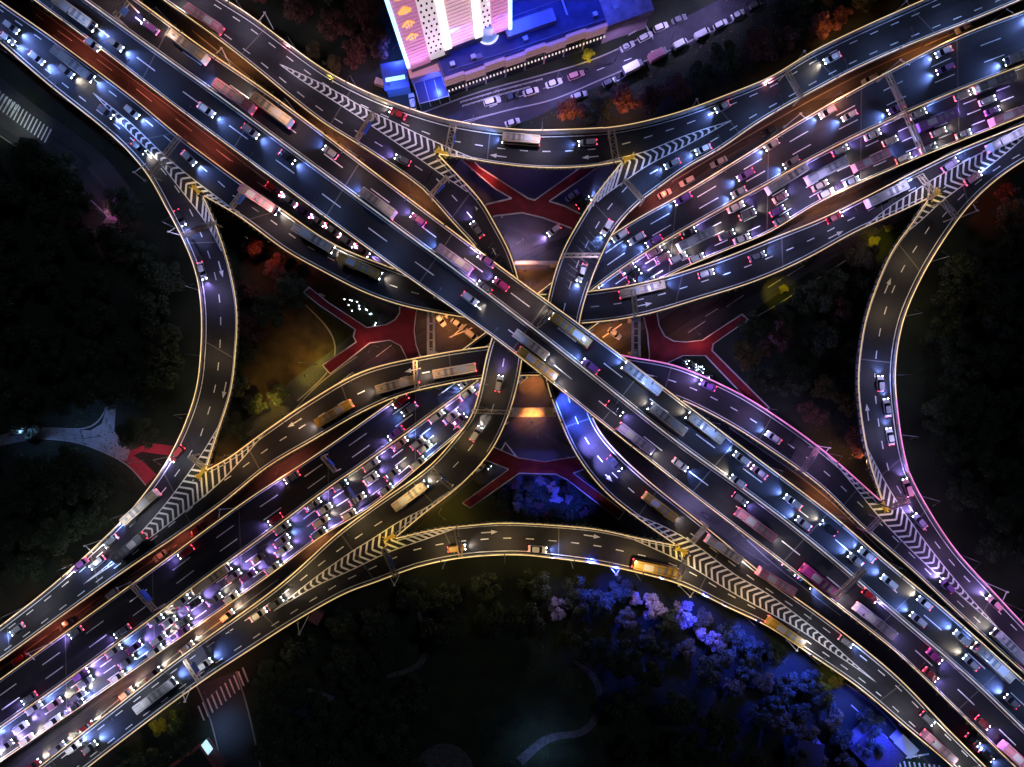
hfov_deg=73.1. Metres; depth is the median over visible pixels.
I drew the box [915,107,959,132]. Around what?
bus
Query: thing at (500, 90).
street railing
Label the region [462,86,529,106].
street railing
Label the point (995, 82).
bus
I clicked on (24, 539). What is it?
tree
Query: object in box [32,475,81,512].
tree
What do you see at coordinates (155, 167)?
sign gantry
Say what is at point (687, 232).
car
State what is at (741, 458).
car
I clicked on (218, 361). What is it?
curved ramp
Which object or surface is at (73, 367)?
undergrowth
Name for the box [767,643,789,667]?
tree
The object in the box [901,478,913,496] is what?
car
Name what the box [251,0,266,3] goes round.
tree
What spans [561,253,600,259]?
sign gantry
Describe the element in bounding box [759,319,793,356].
tree
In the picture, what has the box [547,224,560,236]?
car
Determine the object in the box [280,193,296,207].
car
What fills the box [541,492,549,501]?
tree
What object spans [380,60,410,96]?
building
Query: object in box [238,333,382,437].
yellow lit street
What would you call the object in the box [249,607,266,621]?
car
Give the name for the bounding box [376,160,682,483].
junction
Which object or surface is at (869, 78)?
car
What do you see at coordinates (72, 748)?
car
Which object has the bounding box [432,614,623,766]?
park lawn
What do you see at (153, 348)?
tree
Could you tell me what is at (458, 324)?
car
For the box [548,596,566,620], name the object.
tree
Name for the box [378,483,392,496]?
car
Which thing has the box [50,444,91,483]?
tree
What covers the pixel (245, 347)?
tree
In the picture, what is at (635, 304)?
sign gantry
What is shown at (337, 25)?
tree
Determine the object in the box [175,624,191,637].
car
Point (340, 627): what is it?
tree
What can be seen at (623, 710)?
tree
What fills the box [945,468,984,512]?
tree
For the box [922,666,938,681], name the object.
car
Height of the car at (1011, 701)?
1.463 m
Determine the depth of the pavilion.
195.20 m
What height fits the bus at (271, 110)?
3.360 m
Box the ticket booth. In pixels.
[890,730,918,758]
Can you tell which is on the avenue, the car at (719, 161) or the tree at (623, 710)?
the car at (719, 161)
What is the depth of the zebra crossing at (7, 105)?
199.94 m
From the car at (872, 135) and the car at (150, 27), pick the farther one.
the car at (872, 135)
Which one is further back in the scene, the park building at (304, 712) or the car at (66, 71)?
the park building at (304, 712)
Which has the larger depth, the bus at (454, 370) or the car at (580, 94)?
the car at (580, 94)
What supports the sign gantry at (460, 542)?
on the curved ramp at (582, 543)
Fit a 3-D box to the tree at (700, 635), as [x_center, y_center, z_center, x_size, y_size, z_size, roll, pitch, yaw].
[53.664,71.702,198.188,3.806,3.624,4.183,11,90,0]
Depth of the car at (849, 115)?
192.74 m
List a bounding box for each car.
[0,32,15,45]
[0,739,13,752]
[3,20,19,33]
[10,622,25,635]
[11,652,27,665]
[12,720,28,734]
[18,733,34,746]
[21,691,37,704]
[25,701,42,715]
[27,759,40,766]
[28,50,44,64]
[44,714,61,728]
[46,697,62,710]
[49,741,65,755]
[58,64,74,78]
[58,617,73,630]
[65,741,80,754]
[68,625,83,638]
[68,698,84,711]
[69,689,86,702]
[72,557,88,571]
[72,668,88,681]
[76,675,93,689]
[79,720,93,732]
[81,740,97,754]
[83,37,100,51]
[89,555,105,569]
[97,105,113,118]
[103,534,118,548]
[104,644,121,658]
[105,587,119,599]
[106,36,123,51]
[109,671,125,683]
[114,623,131,637]
[118,654,135,668]
[118,687,133,700]
[123,104,139,118]
[126,641,142,653]
[131,140,146,154]
[141,19,159,35]
[146,644,163,657]
[146,666,161,679]
[147,614,163,627]
[150,632,166,646]
[152,549,167,562]
[161,615,176,628]
[170,445,184,461]
[174,209,186,226]
[174,594,189,607]
[175,615,191,627]
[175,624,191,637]
[178,545,194,558]
[179,640,193,653]
[181,150,196,165]
[186,597,202,610]
[188,524,202,536]
[196,102,215,117]
[197,261,207,279]
[197,658,212,671]
[206,593,222,606]
[220,609,234,621]
[223,591,238,604]
[225,569,241,582]
[239,568,256,582]
[241,123,259,138]
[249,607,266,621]
[250,553,264,564]
[264,561,280,574]
[265,182,281,195]
[267,596,283,609]
[268,513,282,524]
[273,534,289,547]
[274,521,290,534]
[274,543,291,557]
[278,149,294,163]
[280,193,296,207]
[284,471,299,483]
[295,204,311,217]
[304,498,320,511]
[310,214,324,226]
[310,527,326,540]
[312,515,329,528]
[316,503,332,515]
[322,145,338,159]
[324,223,340,236]
[332,480,347,491]
[339,234,354,247]
[341,509,356,520]
[348,492,365,505]
[354,244,369,256]
[362,458,379,471]
[363,472,378,484]
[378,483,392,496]
[384,467,399,480]
[387,425,404,439]
[389,108,406,119]
[391,437,407,451]
[392,394,408,407]
[394,154,410,165]
[401,402,417,415]
[408,93,415,108]
[410,213,425,226]
[410,437,424,449]
[410,456,425,470]
[417,441,431,454]
[428,410,444,423]
[443,410,458,424]
[447,544,465,552]
[450,318,464,329]
[452,413,466,426]
[458,387,474,400]
[458,417,469,429]
[459,380,472,388]
[461,291,478,305]
[464,328,478,340]
[469,426,481,441]
[470,221,483,237]
[472,463,485,474]
[477,253,494,267]
[477,280,492,293]
[483,96,500,106]
[493,277,508,291]
[494,375,503,391]
[503,92,518,101]
[504,118,520,127]
[518,376,526,383]
[522,87,538,96]
[528,545,546,552]
[545,78,562,88]
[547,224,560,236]
[565,190,579,201]
[567,70,584,80]
[570,91,587,99]
[576,196,590,208]
[576,263,587,281]
[578,138,596,146]
[581,358,599,373]
[600,219,613,235]
[602,77,616,87]
[606,401,622,415]
[607,327,621,339]
[607,455,621,471]
[611,229,628,242]
[619,41,634,52]
[620,263,635,275]
[626,269,641,281]
[628,231,645,244]
[637,31,652,42]
[645,234,662,246]
[646,246,661,258]
[653,22,668,32]
[654,251,670,263]
[664,158,680,169]
[669,252,686,263]
[671,14,686,25]
[672,457,687,470]
[674,192,691,205]
[679,175,694,186]
[680,227,695,238]
[689,253,703,263]
[695,143,711,154]
[697,269,713,278]
[699,380,716,391]
[710,156,727,167]
[712,19,727,30]
[714,101,730,112]
[718,229,734,240]
[726,201,744,213]
[730,9,745,20]
[730,474,746,488]
[731,186,746,197]
[731,492,747,505]
[733,233,749,244]
[733,451,750,466]
[737,168,754,180]
[738,209,755,220]
[746,0,763,11]
[748,251,765,261]
[751,465,767,479]
[761,125,776,136]
[764,139,779,150]
[765,431,781,443]
[769,205,784,216]
[772,191,787,203]
[773,213,789,225]
[783,156,799,168]
[783,494,802,509]
[795,516,811,530]
[797,576,811,588]
[811,179,828,191]
[817,187,834,199]
[818,105,836,118]
[819,520,837,535]
[823,51,840,63]
[825,212,841,223]
[831,145,848,156]
[838,635,853,647]
[841,109,857,121]
[843,176,859,186]
[847,553,863,565]
[858,547,875,562]
[861,73,877,84]
[861,588,877,602]
[863,129,880,140]
[876,376,884,390]
[880,574,897,589]
[881,136,897,146]
[882,398,891,416]
[885,428,894,445]
[887,103,904,114]
[894,153,911,163]
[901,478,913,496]
[909,108,926,120]
[909,611,926,627]
[912,513,927,529]
[916,596,933,610]
[919,143,936,153]
[919,711,934,725]
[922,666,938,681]
[926,648,942,663]
[930,127,946,137]
[934,45,952,57]
[936,62,954,74]
[939,578,954,593]
[940,157,958,172]
[952,629,970,646]
[953,91,970,101]
[954,23,972,34]
[954,129,971,139]
[962,655,979,670]
[963,171,981,185]
[965,732,979,746]
[974,715,989,729]
[978,95,995,106]
[978,747,993,761]
[983,106,999,115]
[986,595,1002,610]
[1003,694,1019,708]
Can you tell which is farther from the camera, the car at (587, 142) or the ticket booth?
the ticket booth
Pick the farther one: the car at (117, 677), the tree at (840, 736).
the tree at (840, 736)
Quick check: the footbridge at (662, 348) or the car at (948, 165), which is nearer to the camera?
the car at (948, 165)
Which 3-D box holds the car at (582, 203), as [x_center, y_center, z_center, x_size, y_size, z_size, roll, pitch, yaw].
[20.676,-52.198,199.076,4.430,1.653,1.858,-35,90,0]
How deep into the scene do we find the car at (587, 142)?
187.75 m
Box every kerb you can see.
[0,135,111,219]
[0,407,106,436]
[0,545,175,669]
[28,1,268,181]
[37,438,145,485]
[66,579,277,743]
[192,30,364,160]
[196,686,218,750]
[236,671,260,766]
[293,356,356,410]
[297,304,335,400]
[424,32,652,112]
[467,16,743,121]
[672,32,954,181]
[729,427,892,560]
[733,526,840,615]
[743,258,849,323]
[844,683,919,757]
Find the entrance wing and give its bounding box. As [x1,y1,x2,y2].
[408,63,449,107]
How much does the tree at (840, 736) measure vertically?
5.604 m
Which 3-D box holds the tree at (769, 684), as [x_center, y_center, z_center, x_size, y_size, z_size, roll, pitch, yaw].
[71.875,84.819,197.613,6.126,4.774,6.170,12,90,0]
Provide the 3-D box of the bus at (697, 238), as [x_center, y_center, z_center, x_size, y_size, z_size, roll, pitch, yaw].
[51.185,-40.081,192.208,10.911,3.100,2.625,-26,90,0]
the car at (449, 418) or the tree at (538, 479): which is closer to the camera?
the car at (449, 418)
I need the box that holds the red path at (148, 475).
[126,443,172,484]
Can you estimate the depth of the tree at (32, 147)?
192.25 m
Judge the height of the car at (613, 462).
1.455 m
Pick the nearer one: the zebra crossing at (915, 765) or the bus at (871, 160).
the bus at (871, 160)
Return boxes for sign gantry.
[112,0,138,27]
[129,578,164,611]
[148,159,171,181]
[161,135,187,162]
[182,220,222,239]
[182,650,208,682]
[188,453,212,467]
[228,186,249,212]
[258,543,277,566]
[320,453,340,472]
[338,477,363,509]
[354,111,377,145]
[381,544,399,577]
[412,360,419,389]
[429,175,449,201]
[430,467,453,489]
[445,124,456,155]
[454,524,462,557]
[472,409,510,413]
[537,309,552,328]
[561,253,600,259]
[607,129,618,164]
[620,178,644,206]
[631,289,637,317]
[675,555,686,581]
[687,520,708,543]
[778,70,803,105]
[795,446,819,472]
[830,563,866,599]
[856,514,882,533]
[876,72,907,117]
[881,496,910,509]
[894,111,925,159]
[908,173,937,200]
[930,200,958,222]
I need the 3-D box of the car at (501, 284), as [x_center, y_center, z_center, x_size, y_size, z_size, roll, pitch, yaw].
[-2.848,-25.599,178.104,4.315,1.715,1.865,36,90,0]
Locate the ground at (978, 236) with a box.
[0,0,1023,766]
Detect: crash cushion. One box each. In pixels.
[189,183,203,196]
[192,468,206,480]
[382,531,396,543]
[433,145,449,157]
[622,152,635,163]
[673,544,690,556]
[877,499,891,513]
[927,186,945,201]
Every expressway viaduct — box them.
[0,10,1023,761]
[31,0,1023,766]
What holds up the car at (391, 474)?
on the expressway viaduct at (240, 536)
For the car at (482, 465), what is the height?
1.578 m
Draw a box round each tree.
[0,521,35,551]
[3,409,41,439]
[7,136,44,173]
[9,553,47,583]
[31,510,82,555]
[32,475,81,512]
[34,149,77,194]
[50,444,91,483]
[58,176,94,221]
[60,556,72,568]
[69,503,109,534]
[80,469,118,503]
[95,217,135,258]
[102,185,143,222]
[115,416,159,450]
[125,239,157,273]
[130,291,170,323]
[136,746,173,766]
[140,317,182,355]
[140,351,185,389]
[144,261,184,298]
[148,718,166,736]
[165,708,191,737]
[212,454,224,464]
[221,411,251,441]
[233,376,249,396]
[235,279,259,301]
[237,337,260,363]
[239,311,267,344]
[240,235,263,257]
[241,393,269,414]
[250,292,286,328]
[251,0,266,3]
[251,659,288,694]
[263,252,286,279]
[267,383,292,407]
[273,268,308,310]
[279,631,317,667]
[282,0,313,24]
[303,40,320,60]
[316,8,357,41]
[320,646,356,686]
[321,55,340,75]
[324,605,357,641]
[325,0,351,9]
[341,35,366,69]
[343,0,382,23]
[356,19,389,59]
[358,600,394,647]
[396,577,430,618]
[420,609,456,653]
[426,582,462,617]
[469,572,501,601]
[471,601,511,636]
[497,486,503,493]
[503,602,545,637]
[507,480,520,488]
[511,490,522,501]
[512,502,520,512]
[517,567,551,599]
[523,480,534,491]
[524,493,532,502]
[533,502,543,509]
[536,475,545,485]
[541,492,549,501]
[546,481,559,494]
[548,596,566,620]
[549,493,563,502]
[552,506,563,517]
[556,95,586,120]
[561,511,573,521]
[561,574,598,616]
[562,482,569,492]
[565,494,572,504]
[570,626,608,665]
[579,93,612,127]
[579,507,589,516]
[581,48,594,61]
[581,495,591,504]
[588,589,614,618]
[600,637,642,679]
[601,687,642,725]
[608,574,633,603]
[610,81,640,113]
[615,606,636,628]
[629,591,642,605]
[632,660,663,696]
[637,84,669,114]
[638,627,657,649]
[643,593,668,619]
[654,607,680,636]
[654,641,675,663]
[659,689,694,726]
[663,72,693,100]
[671,600,696,629]
[676,638,695,657]
[684,60,716,93]
[693,607,713,627]
[693,627,705,641]
[695,654,721,683]
[695,706,741,753]
[705,631,726,651]
[709,39,741,73]
[712,643,736,666]
[717,621,745,643]
[723,677,745,699]
[732,339,767,371]
[735,659,756,680]
[737,310,767,343]
[737,634,765,662]
[743,25,775,61]
[745,365,779,394]
[746,705,772,729]
[752,673,774,693]
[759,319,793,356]
[766,690,787,712]
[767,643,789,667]
[769,711,794,735]
[770,25,799,61]
[774,296,799,328]
[775,672,804,696]
[776,362,810,397]
[779,284,788,293]
[783,747,808,766]
[790,702,812,721]
[792,278,832,314]
[793,721,819,742]
[796,399,830,425]
[798,319,840,357]
[799,669,822,693]
[808,10,841,39]
[810,373,840,400]
[811,680,835,711]
[819,266,849,296]
[821,754,828,766]
[824,707,843,731]
[828,676,844,690]
[829,297,853,328]
[829,729,853,751]
[832,4,853,23]
[833,391,856,417]
[834,751,858,766]
[843,238,880,276]
[844,425,864,459]
[852,0,877,13]
[855,707,885,737]
[855,736,885,759]
[867,236,880,249]
[883,224,892,231]
[919,392,961,435]
[923,314,971,354]
[930,277,971,318]
[936,432,971,465]
[938,250,981,287]
[938,353,980,393]
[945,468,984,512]
[974,529,1011,563]
[985,496,1018,531]
[993,182,1020,203]
[994,198,1023,236]
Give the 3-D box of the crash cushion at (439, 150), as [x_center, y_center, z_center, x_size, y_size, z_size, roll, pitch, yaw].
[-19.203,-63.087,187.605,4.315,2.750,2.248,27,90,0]
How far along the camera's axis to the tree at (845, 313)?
193.90 m
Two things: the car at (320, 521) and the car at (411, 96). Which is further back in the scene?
the car at (411, 96)
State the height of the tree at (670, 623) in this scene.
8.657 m
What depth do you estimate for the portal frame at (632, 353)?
189.80 m
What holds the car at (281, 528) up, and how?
on the expressway viaduct at (240, 536)
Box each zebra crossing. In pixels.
[0,91,18,117]
[0,94,51,142]
[198,668,248,720]
[899,761,939,766]
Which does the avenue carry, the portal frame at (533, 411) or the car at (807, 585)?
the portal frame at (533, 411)
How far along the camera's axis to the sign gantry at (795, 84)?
183.39 m
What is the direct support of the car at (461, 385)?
on the expressway viaduct at (240, 536)
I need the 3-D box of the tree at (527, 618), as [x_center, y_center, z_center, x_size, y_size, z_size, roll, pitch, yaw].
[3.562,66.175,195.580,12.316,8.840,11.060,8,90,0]
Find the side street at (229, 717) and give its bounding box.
[198,672,260,766]
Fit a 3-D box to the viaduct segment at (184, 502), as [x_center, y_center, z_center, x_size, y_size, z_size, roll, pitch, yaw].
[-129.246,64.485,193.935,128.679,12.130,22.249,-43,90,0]
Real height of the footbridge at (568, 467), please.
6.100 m
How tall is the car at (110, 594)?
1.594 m
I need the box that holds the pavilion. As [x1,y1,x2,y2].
[168,737,226,766]
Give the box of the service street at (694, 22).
[365,0,778,152]
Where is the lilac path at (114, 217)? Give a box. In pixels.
[106,188,121,231]
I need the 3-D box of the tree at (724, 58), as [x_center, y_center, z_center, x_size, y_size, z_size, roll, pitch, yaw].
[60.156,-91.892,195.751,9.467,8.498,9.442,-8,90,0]
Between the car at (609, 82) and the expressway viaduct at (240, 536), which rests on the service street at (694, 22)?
the car at (609, 82)
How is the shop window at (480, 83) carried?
in the shopping podium
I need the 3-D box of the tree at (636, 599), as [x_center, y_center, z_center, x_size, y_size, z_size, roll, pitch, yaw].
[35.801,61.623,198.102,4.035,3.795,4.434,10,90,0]
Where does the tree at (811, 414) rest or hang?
on the ground at (978, 236)
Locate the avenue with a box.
[0,1,1023,766]
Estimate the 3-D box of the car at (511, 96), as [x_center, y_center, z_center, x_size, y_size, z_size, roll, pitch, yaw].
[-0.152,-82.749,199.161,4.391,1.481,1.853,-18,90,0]
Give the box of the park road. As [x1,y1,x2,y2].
[845,682,950,766]
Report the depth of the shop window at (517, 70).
196.61 m
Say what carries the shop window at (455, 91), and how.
in the shopping podium
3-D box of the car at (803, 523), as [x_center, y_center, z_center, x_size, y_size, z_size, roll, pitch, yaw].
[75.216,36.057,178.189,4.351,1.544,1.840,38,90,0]
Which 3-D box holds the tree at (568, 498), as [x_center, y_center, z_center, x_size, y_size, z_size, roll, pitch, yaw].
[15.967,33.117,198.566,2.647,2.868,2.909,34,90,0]
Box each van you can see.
[374,77,383,87]
[672,38,687,50]
[693,27,710,40]
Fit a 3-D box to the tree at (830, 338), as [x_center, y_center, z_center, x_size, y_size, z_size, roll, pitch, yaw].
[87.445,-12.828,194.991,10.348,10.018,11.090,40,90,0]
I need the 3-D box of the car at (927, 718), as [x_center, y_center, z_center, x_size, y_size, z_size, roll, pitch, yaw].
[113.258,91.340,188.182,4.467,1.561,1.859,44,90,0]
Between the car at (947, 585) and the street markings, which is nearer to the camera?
the car at (947, 585)
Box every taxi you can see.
[435,314,445,326]
[657,188,671,199]
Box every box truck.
[621,59,644,75]
[647,47,668,63]
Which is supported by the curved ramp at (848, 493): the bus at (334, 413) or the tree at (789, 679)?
the bus at (334, 413)
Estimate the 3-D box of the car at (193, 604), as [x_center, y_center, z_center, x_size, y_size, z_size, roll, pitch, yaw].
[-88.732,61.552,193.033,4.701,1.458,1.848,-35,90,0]
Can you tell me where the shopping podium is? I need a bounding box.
[437,0,653,96]
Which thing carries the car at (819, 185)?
on the expressway viaduct at (240, 536)
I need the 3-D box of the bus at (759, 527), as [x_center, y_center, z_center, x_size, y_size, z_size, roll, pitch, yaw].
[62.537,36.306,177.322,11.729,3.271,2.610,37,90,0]
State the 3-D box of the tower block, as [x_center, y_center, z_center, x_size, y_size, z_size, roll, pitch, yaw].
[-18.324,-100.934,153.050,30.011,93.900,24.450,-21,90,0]
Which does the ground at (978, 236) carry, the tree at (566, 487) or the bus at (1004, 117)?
the tree at (566, 487)
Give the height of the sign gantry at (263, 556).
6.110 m
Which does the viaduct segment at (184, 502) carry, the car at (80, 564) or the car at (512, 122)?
the car at (80, 564)
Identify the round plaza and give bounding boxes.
[416,743,472,766]
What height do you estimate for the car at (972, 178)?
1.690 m
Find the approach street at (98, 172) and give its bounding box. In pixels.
[0,77,142,219]
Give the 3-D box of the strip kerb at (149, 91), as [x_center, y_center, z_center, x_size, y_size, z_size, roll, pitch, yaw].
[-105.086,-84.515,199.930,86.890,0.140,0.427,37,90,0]
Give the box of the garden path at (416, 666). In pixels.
[386,611,427,678]
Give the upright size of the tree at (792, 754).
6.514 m
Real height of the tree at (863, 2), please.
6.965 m
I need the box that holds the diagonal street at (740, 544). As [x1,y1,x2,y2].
[0,0,1023,766]
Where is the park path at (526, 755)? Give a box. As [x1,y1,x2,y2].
[517,660,602,764]
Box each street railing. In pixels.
[460,78,542,102]
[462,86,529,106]
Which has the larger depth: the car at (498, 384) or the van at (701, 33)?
the van at (701, 33)
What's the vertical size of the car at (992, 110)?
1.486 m
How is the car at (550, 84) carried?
on the service street at (694, 22)
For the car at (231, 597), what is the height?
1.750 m
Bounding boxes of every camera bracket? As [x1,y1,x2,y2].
[26,642,52,659]
[83,538,106,553]
[132,163,146,181]
[182,687,190,702]
[258,11,272,27]
[297,615,308,634]
[783,112,805,128]
[881,59,909,74]
[982,582,1008,599]
[988,8,1013,25]
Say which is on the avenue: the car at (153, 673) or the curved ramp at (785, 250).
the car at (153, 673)
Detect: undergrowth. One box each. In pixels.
[0,153,177,592]
[268,575,864,766]
[492,480,627,522]
[530,0,836,122]
[736,256,856,467]
[919,234,1023,570]
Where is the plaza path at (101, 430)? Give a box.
[0,405,129,460]
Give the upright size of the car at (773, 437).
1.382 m
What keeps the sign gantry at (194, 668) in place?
on the viaduct segment at (341, 562)
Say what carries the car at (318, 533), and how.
on the expressway viaduct at (240, 536)
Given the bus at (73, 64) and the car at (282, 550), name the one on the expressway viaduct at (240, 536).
the car at (282, 550)
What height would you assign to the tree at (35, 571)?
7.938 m
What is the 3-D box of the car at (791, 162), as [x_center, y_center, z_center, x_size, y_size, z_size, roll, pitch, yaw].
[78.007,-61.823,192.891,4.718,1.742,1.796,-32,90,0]
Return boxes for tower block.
[384,0,511,72]
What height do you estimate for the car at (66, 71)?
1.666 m
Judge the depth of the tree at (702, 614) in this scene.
196.51 m
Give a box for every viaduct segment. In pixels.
[0,1,245,208]
[0,431,227,661]
[38,505,415,766]
[162,0,449,189]
[602,0,1022,197]
[659,513,985,766]
[858,470,1023,673]
[914,123,1023,240]
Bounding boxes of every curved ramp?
[165,196,240,468]
[204,170,926,325]
[207,346,879,523]
[375,155,523,536]
[396,520,674,577]
[439,119,622,170]
[543,162,688,544]
[855,200,943,499]
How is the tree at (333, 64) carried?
on the ground at (978, 236)
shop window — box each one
[446,80,465,96]
[466,75,485,90]
[486,67,504,82]
[506,62,523,76]
[525,53,543,69]
[545,48,563,63]
[564,39,583,56]
[583,34,602,49]
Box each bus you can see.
[49,44,95,82]
[51,0,97,31]
[110,532,147,564]
[119,489,161,525]
[132,676,177,714]
[166,28,210,65]
[183,2,224,35]
[191,563,231,594]
[211,77,256,115]
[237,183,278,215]
[249,91,294,128]
[291,222,334,253]
[313,399,354,427]
[336,252,382,279]
[358,186,397,219]
[374,374,419,393]
[391,480,428,511]
[432,363,476,378]
[435,243,473,275]
[502,132,539,146]
[512,329,549,359]
[516,346,558,381]
[549,312,592,347]
[616,422,655,454]
[618,280,665,298]
[621,361,663,395]
[631,558,678,577]
[641,491,678,521]
[647,403,687,435]
[676,226,715,251]
[685,412,725,444]
[704,534,743,563]
[734,507,777,542]
[755,566,797,596]
[764,162,809,195]
[764,615,806,647]
[798,563,841,600]
[804,156,848,185]
[850,148,891,172]
[851,601,898,640]
[863,180,909,208]
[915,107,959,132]
[919,728,958,764]
[970,642,1015,683]
[972,69,1017,94]
[984,125,1023,153]
[987,105,1023,127]
[989,628,1023,664]
[996,739,1023,766]
[1003,49,1023,66]
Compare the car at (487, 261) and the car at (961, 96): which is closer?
the car at (487, 261)
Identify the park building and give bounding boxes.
[277,681,334,723]
[787,732,824,766]
[846,719,905,766]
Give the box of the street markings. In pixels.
[36,14,928,758]
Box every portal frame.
[427,312,436,354]
[509,407,555,416]
[514,261,557,266]
[628,316,640,356]
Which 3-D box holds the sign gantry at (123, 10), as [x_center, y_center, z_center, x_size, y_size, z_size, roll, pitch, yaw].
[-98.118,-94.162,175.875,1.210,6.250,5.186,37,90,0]
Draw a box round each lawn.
[240,305,333,403]
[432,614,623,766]
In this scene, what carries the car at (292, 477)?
on the expressway viaduct at (240, 536)
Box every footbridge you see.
[303,287,420,373]
[460,159,598,228]
[462,447,624,519]
[643,313,769,409]

